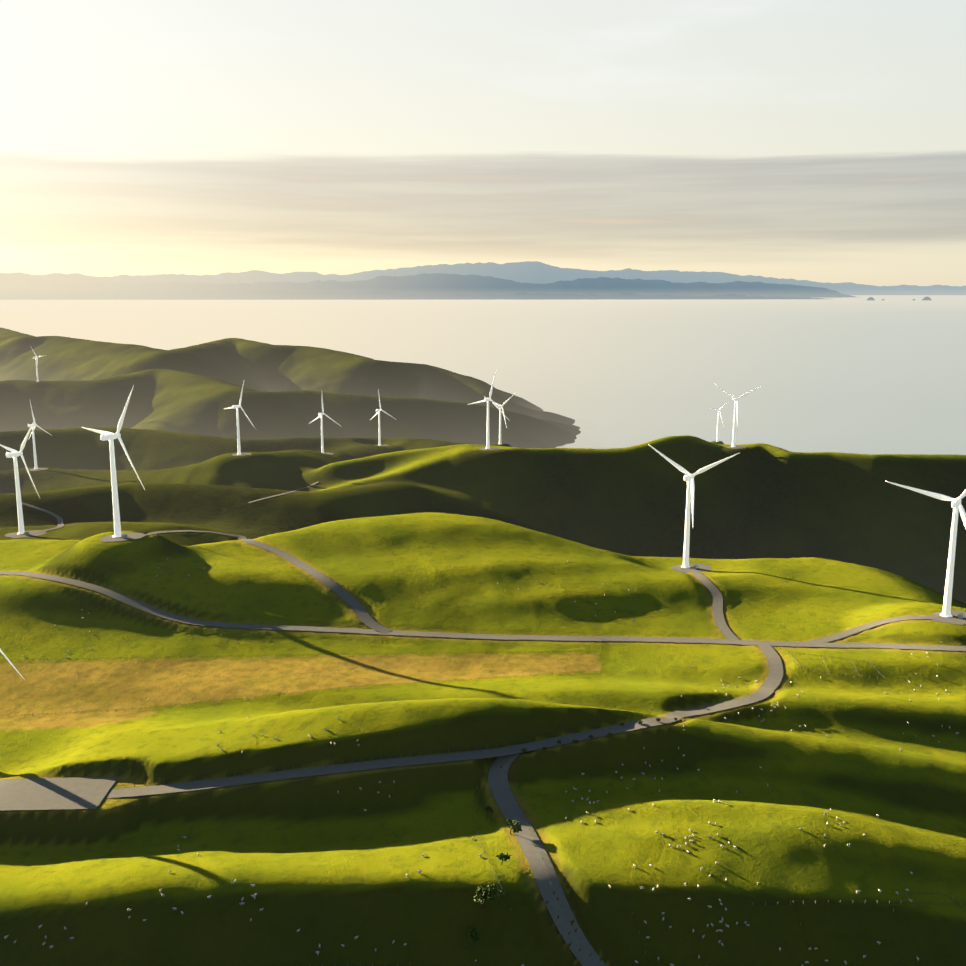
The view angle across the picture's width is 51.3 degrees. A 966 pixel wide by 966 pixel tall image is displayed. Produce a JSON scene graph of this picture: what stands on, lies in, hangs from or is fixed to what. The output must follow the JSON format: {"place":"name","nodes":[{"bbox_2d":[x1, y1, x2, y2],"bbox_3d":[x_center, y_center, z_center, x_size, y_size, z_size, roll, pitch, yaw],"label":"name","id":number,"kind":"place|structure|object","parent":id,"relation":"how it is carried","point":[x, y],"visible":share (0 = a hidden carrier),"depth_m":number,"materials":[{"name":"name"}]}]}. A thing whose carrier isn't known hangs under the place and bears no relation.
{"place":"outdoors","nodes":[
{"label":"outdoors","id":0,"kind":"place"},
{"bbox_2d":[22,502,63,533],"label":"road","id":1,"kind":"structure","parent":0,"point":[60,521],"depth_m":1025.36,"materials":[{"name":"grey gravel"}]},
{"bbox_2d":[121,530,392,633],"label":"road","id":2,"kind":"structure","parent":0,"point":[359,609],"depth_m":652.08,"materials":[{"name":"grey gravel"}]},
{"bbox_2d":[248,482,317,502],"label":"road","id":3,"kind":"structure","parent":0,"point":[282,493],"depth_m":1123.87,"materials":[{"name":"grey asphalt"}]},
{"bbox_2d":[104,644,782,797],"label":"road","id":4,"kind":"structure","parent":0,"point":[768,686],"depth_m":416.35,"materials":[{"name":"grey asphalt"}]},
{"bbox_2d":[2,651,960,965],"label":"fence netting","id":5,"kind":"object","parent":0,"point":[472,809],"visible":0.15,"depth_m":504.18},
{"bbox_2d":[0,328,965,965],"bbox_3d":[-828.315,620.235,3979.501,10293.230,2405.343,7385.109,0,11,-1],"label":"grassy hills","id":6,"kind":"structure","parent":0,"point":[430,516],"depth_m":533.22,"materials":[{"name":"green plant"}]},
{"bbox_2d":[0,649,24,679],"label":"wind turbine","id":7,"kind":"object","parent":6,"relation":"on","point":[5,656],"visible":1,"depth_m":431.46,"materials":[{"name":"white metal"}]},
{"bbox_2d":[0,419,39,533],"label":"wind turbine","id":8,"kind":"object","parent":6,"relation":"on","point":[14,454],"visible":0.94,"depth_m":849.38,"materials":[{"name":"white metal"}]},
{"bbox_2d":[5,530,45,537],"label":"hardstand","id":9,"kind":"structure","parent":6,"relation":"on","point":[14,535],"depth_m":853.90,"materials":[{"name":"grey gravel"}]},
{"bbox_2d":[24,531,962,618],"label":"transformer kiosks","id":10,"kind":"object","parent":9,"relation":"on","point":[960,615],"visible":0.9,"depth_m":675.97,"materials":[{"name":"grey paint"}]},
{"bbox_2d":[30,346,45,381],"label":"wind turbine","id":11,"kind":"object","parent":6,"relation":"on","point":[36,364],"visible":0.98,"depth_m":2892.97,"materials":[{"name":"white metal"}]},
{"bbox_2d":[28,468,47,470],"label":"hardstand","id":12,"kind":"structure","parent":6,"relation":"on","point":[33,469],"depth_m":1564.02,"materials":[{"name":"grey gravel"}]},
{"bbox_2d":[28,402,50,468],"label":"wind turbine","id":13,"kind":"object","parent":6,"relation":"on","point":[34,446],"visible":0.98,"depth_m":1559.82,"materials":[{"name":"white metal"}]},
{"bbox_2d":[0,777,117,810],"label":"paved lot","id":14,"kind":"structure","parent":6,"relation":"on","point":[55,793],"depth_m":402.45,"materials":[{"name":"grey concrete"}]},
{"bbox_2d":[82,386,144,536],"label":"wind turbine","id":15,"kind":"object","parent":6,"relation":"on","point":[106,435],"visible":1,"depth_m":672.04,"materials":[{"name":"white metal"}]},
{"bbox_2d":[99,533,145,541],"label":"hardstand","id":16,"kind":"structure","parent":6,"relation":"on","point":[130,536],"depth_m":677.66,"materials":[{"name":"grey gravel"}]},
{"bbox_2d":[225,382,254,454],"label":"wind turbine","id":17,"kind":"object","parent":6,"relation":"on","point":[238,430],"visible":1,"depth_m":1427.13,"materials":[{"name":"white metal"}]},
{"bbox_2d":[232,453,250,455],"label":"hardstand","id":18,"kind":"structure","parent":6,"relation":"on","point":[241,454],"depth_m":1434.50,"materials":[{"name":"grey gravel"}]},
{"bbox_2d":[309,397,340,453],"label":"wind turbine","id":19,"kind":"object","parent":6,"relation":"on","point":[322,442],"visible":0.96,"depth_m":1710.05,"materials":[{"name":"white metal"}]},
{"bbox_2d":[370,389,394,444],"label":"wind turbine","id":20,"kind":"object","parent":6,"relation":"on","point":[378,411],"visible":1,"depth_m":1936.99,"materials":[{"name":"white metal"}]},
{"bbox_2d":[4,535,958,965],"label":"sheep flock","id":21,"kind":"object","parent":6,"relation":"on","point":[566,817],"visible":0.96,"depth_m":355.83,"materials":[{"name":"white fur"}]},
{"bbox_2d":[4,648,963,965],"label":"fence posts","id":22,"kind":"object","parent":6,"relation":"on","point":[486,746],"visible":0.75,"depth_m":420.23,"materials":[{"name":"brown wood"}]},
{"bbox_2d":[467,371,509,448],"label":"wind turbine","id":23,"kind":"object","parent":6,"relation":"on","point":[488,439],"visible":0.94,"depth_m":1389.65,"materials":[{"name":"white metal"}]},
{"bbox_2d":[479,447,499,449],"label":"hardstand","id":24,"kind":"structure","parent":6,"relation":"on","point":[493,448],"depth_m":1398.84,"materials":[{"name":"grey gravel"}]},
{"bbox_2d":[485,395,512,443],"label":"wind turbine","id":25,"kind":"object","parent":6,"relation":"on","point":[501,406],"visible":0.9,"depth_m":1817.53,"materials":[{"name":"white metal"}]},
{"bbox_2d":[671,563,711,572],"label":"hardstand","id":26,"kind":"structure","parent":6,"relation":"on","point":[700,568],"depth_m":746.97,"materials":[{"name":"grey gravel"}]},
{"bbox_2d":[648,444,738,567],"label":"wind turbine","id":27,"kind":"object","parent":6,"relation":"on","point":[689,478],"visible":0.98,"depth_m":744.02,"materials":[{"name":"white metal"}]},
{"bbox_2d":[704,398,732,441],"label":"wind turbine","id":28,"kind":"object","parent":6,"relation":"on","point":[718,411],"visible":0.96,"depth_m":2205.95,"materials":[{"name":"white metal"}]},
{"bbox_2d":[726,445,745,447],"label":"hardstand","id":29,"kind":"structure","parent":6,"relation":"on","point":[738,446],"depth_m":1446.00,"materials":[{"name":"grey gravel"}]},
{"bbox_2d":[714,383,760,446],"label":"wind turbine","id":30,"kind":"object","parent":6,"relation":"on","point":[735,399],"visible":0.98,"depth_m":1447.27,"materials":[{"name":"white metal"}]},
{"bbox_2d":[886,481,965,616],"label":"wind turbine","id":31,"kind":"object","parent":6,"relation":"on","point":[956,505],"visible":0.96,"depth_m":586.27,"materials":[{"name":"white metal"}]},
{"bbox_2d":[932,610,965,624],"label":"hardstand","id":32,"kind":"structure","parent":6,"relation":"on","point":[936,616],"depth_m":585.96,"materials":[{"name":"grey gravel"}]},
{"bbox_2d":[0,295,965,454],"bbox_3d":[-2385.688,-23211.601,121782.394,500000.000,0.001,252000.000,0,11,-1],"label":"sea water","id":33,"kind":"structure","parent":0,"point":[859,374],"depth_m":7583.81,"materials":[{"name":"grey liquid"}]},
{"bbox_2d":[0,261,965,299],"bbox_3d":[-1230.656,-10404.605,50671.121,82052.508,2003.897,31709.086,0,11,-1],"label":"distant mountains","id":34,"kind":"structure","parent":0,"point":[531,280],"depth_m":46534.19,"materials":[{"name":"blue stone"}]},
{"bbox_2d":[0,571,965,650],"bbox_3d":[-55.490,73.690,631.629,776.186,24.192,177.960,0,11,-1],"label":"road","id":35,"kind":"structure","parent":0,"point":[133,602],"depth_m":596.44,"materials":[{"name":"grey asphalt"}]},
{"bbox_2d":[0,0,965,285],"label":"sky","id":36,"kind":"structure","parent":0,"point":[823,141],"materials":[{"name":"white"}]},
{"bbox_2d":[488,753,606,965],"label":"road","id":37,"kind":"structure","parent":0,"point":[510,809],"depth_m":356.30,"materials":[{"name":"grey asphalt"}]},
{"bbox_2d":[685,568,739,640],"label":"road","id":38,"kind":"structure","parent":0,"point":[720,622],"depth_m":645.05,"materials":[{"name":"grey gravel"}]},
{"bbox_2d":[803,613,965,642],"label":"road","id":39,"kind":"structure","parent":0,"point":[843,634],"depth_m":592.88,"materials":[{"name":"beige gravel"}]}
]}

